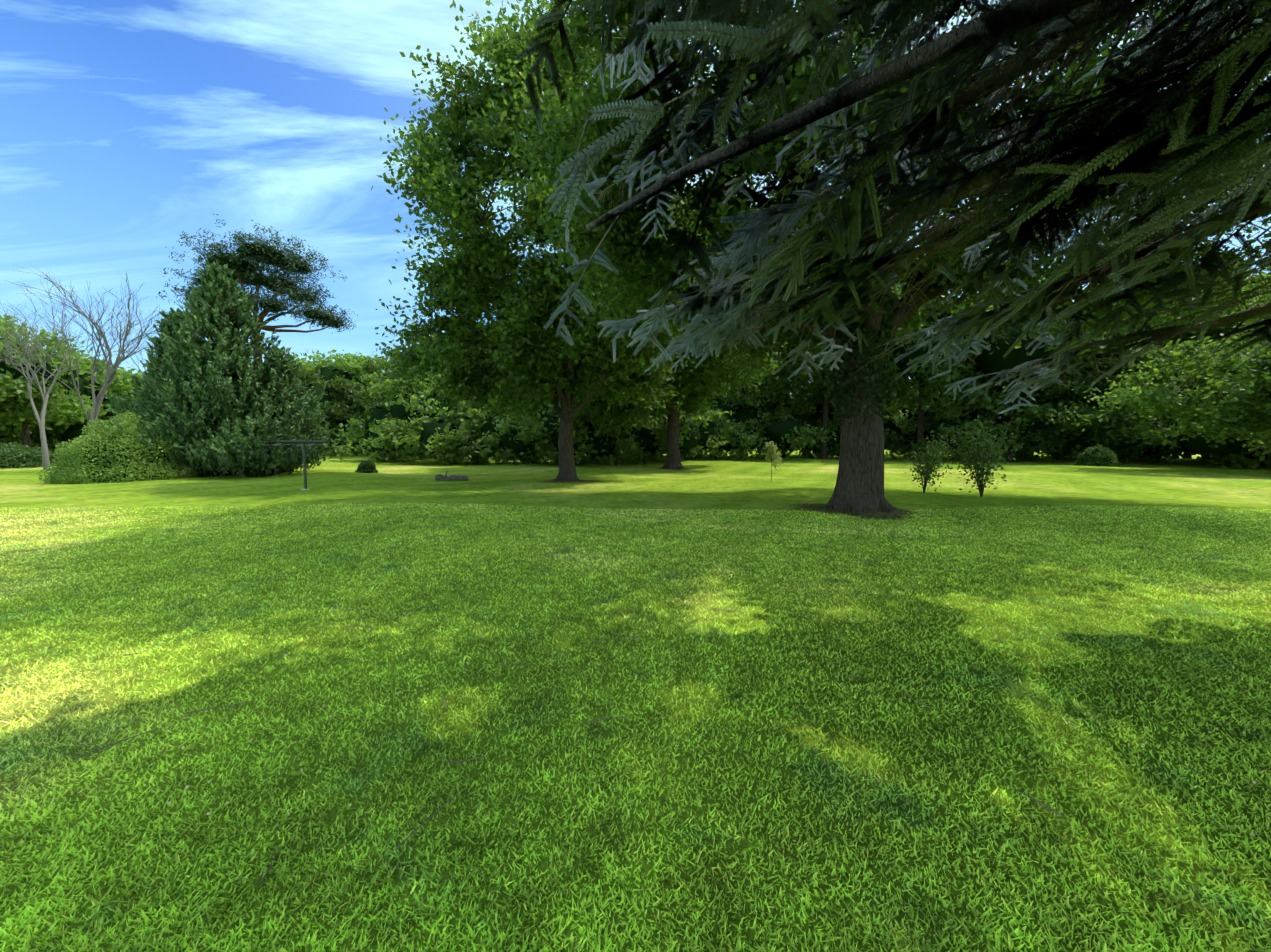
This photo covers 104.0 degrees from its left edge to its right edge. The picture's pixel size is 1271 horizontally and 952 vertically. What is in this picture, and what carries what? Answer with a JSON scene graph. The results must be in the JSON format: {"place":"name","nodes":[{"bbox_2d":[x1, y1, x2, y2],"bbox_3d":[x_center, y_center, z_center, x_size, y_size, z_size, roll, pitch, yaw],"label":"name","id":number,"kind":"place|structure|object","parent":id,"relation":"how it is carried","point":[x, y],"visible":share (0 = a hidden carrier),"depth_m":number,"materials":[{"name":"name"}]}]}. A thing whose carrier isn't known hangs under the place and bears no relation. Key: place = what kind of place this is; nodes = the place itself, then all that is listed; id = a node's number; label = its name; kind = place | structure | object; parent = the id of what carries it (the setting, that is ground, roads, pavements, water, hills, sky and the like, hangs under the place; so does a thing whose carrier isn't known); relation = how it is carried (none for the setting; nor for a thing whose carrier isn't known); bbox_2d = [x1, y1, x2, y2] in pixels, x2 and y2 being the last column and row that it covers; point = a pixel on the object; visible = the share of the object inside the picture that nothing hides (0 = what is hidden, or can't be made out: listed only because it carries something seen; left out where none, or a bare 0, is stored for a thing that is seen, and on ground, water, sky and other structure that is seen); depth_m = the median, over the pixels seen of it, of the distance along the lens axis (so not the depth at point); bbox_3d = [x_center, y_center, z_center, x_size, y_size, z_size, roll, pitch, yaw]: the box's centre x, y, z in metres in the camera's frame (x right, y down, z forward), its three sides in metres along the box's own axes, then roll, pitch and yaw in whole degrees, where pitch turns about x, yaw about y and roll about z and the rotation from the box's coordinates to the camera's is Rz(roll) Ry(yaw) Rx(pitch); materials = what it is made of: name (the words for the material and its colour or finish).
{"place":"outdoors","nodes":[
{"label":"outdoors","id":0,"kind":"place"},
{"bbox_2d":[458,437,471,459],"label":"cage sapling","id":1,"kind":"object","parent":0,"point":[463,450],"depth_m":40.23,"materials":[{"name":"green plant"}]},
{"bbox_2d":[0,449,1270,951],"bbox_3d":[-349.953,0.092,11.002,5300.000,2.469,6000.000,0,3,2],"label":"lawn","id":2,"kind":"structure","parent":0,"point":[754,485],"depth_m":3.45,"materials":[{"name":"green plant"}]},
{"bbox_2d":[0,442,65,468],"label":"bush","id":3,"kind":"object","parent":2,"relation":"on","point":[19,449],"depth_m":38.82,"materials":[{"name":"green plant"}]},
{"bbox_2d":[0,265,169,469],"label":"bare tree","id":4,"kind":"object","parent":2,"relation":"on","point":[98,399],"visible":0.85,"depth_m":34.50,"materials":[{"name":"grey plant"}]},
{"bbox_2d":[38,410,199,483],"bbox_3d":[-25.840,-1.442,25.242,5.497,3.837,5.466,0,3,2],"label":"dome shrub","id":5,"kind":"object","parent":2,"relation":"on","point":[62,469],"depth_m":23.85,"materials":[{"name":"green plant"}]},
{"bbox_2d":[101,259,336,477],"bbox_3d":[-24.414,-5.728,28.627,16.869,13.212,10.032,1,4,22],"label":"conifer group","id":6,"kind":"object","parent":2,"relation":"on","point":[187,363],"depth_m":27.02},
{"bbox_2d":[156,214,357,381],"bbox_3d":[-25.779,-8.424,34.336,14.301,16.685,9.104,0,3,2],"label":"scots pine","id":7,"kind":"object","parent":2,"relation":"on","point":[294,279],"depth_m":33.38,"materials":[{"name":"green plant"}]},
{"bbox_2d":[253,440,329,488],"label":"clothes line posts","id":8,"kind":"object","parent":2,"relation":"on","point":[304,453],"visible":0.77,"depth_m":18.72,"materials":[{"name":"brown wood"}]},
{"bbox_2d":[355,459,377,472],"bbox_3d":[-16.279,-0.614,30.063,1.246,0.959,1.245,0,3,2],"label":"bush","id":9,"kind":"object","parent":2,"relation":"on","point":[369,462],"depth_m":29.81,"materials":[{"name":"green plant"}]},
{"bbox_2d":[435,471,468,480],"bbox_3d":[-9.405,-0.005,25.493,1.614,0.554,0.406,-1,3,-12],"label":"old log","id":10,"kind":"object","parent":2,"relation":"on","point":[439,477],"visible":0.88,"depth_m":25.37,"materials":[{"name":"grey wood"}]},
{"bbox_2d":[463,440,486,464],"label":"shrub","id":11,"kind":"object","parent":2,"relation":"on","point":[474,456],"depth_m":42.53,"materials":[{"name":"green plant"}]},
{"bbox_2d":[371,0,712,481],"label":"tree","id":12,"kind":"object","parent":2,"relation":"on","point":[454,281],"depth_m":22.41,"materials":[{"name":"green plant"}]},
{"bbox_2d":[0,292,1268,459],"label":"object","id":13,"kind":"object","parent":2,"relation":"on","point":[986,361],"visible":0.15,"depth_m":51.08,"materials":[{"name":"green plant"}]},
{"bbox_2d":[0,261,1270,469],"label":"treeline","id":14,"kind":"object","parent":2,"relation":"on","point":[62,413],"depth_m":51.78,"materials":[{"name":"green plant"}]},
{"bbox_2d":[39,528,1255,835],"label":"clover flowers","id":15,"kind":"object","parent":2,"relation":"on","point":[501,706],"visible":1,"depth_m":3.07,"materials":[{"name":"white plant"}]},
{"bbox_2d":[543,170,792,468],"bbox_3d":[2.502,-11.746,39.331,23.421,22.712,20.644,0,3,2],"label":"tree","id":16,"kind":"object","parent":2,"relation":"on","point":[698,385],"depth_m":37.48,"materials":[{"name":"green plant"}]},
{"bbox_2d":[538,468,918,520],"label":"soil patches","id":17,"kind":"object","parent":2,"relation":"on","point":[819,507],"visible":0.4,"depth_m":13.46,"materials":[{"name":"brown soil"}]},
{"bbox_2d":[763,441,783,480],"bbox_3d":[7.208,-0.755,25.953,1.011,2.170,0.970,0,3,2],"label":"pale sapling","id":18,"kind":"object","parent":2,"relation":"on","point":[771,447],"depth_m":25.84,"materials":[{"name":"green plant"}]},
{"bbox_2d":[452,0,1270,515],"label":"tree","id":19,"kind":"object","parent":2,"relation":"on","point":[628,240],"depth_m":12.86,"materials":[{"name":"green plant"}]},
{"bbox_2d":[903,431,957,492],"bbox_3d":[10.926,-0.480,18.364,1.814,2.341,2.201,0,3,2],"label":"shrub","id":20,"kind":"object","parent":2,"relation":"on","point":[927,465],"depth_m":18.26,"materials":[{"name":"green plant"}]},
{"bbox_2d":[932,404,1025,496],"bbox_3d":[11.917,-0.885,17.141,3.067,3.307,2.411,0,3,2],"label":"shrub","id":21,"kind":"object","parent":2,"relation":"on","point":[972,456],"depth_m":17.00,"materials":[{"name":"green plant"}]},
{"bbox_2d":[1074,445,1121,466],"bbox_3d":[36.063,-1.629,38.824,2.706,1.970,2.658,0,3,2],"label":"bush","id":22,"kind":"object","parent":2,"relation":"on","point":[1082,458],"depth_m":38.28,"materials":[{"name":"green plant"}]},
{"bbox_2d":[1011,268,1268,461],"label":"tree","id":23,"kind":"object","parent":2,"relation":"on","point":[1115,422],"depth_m":44.23,"materials":[{"name":"green plant"}]},
{"bbox_2d":[1084,242,1270,447],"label":"tree","id":24,"kind":"object","parent":2,"relation":"on","point":[1220,418],"depth_m":30.18,"materials":[{"name":"green plant"}]},
{"bbox_2d":[0,0,1270,398],"label":"sky","id":25,"kind":"structure","parent":0,"point":[126,125],"materials":[{"name":"blue"}]},
{"bbox_2d":[75,532,1219,884],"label":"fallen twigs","id":26,"kind":"object","parent":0,"point":[585,722],"visible":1,"depth_m":3.01,"materials":[{"name":"brown wood"}]},
{"bbox_2d":[502,0,1270,413],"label":"spruce","id":27,"kind":"object","parent":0,"point":[755,226],"depth_m":2.63,"materials":[{"name":"green plant"}]}
]}

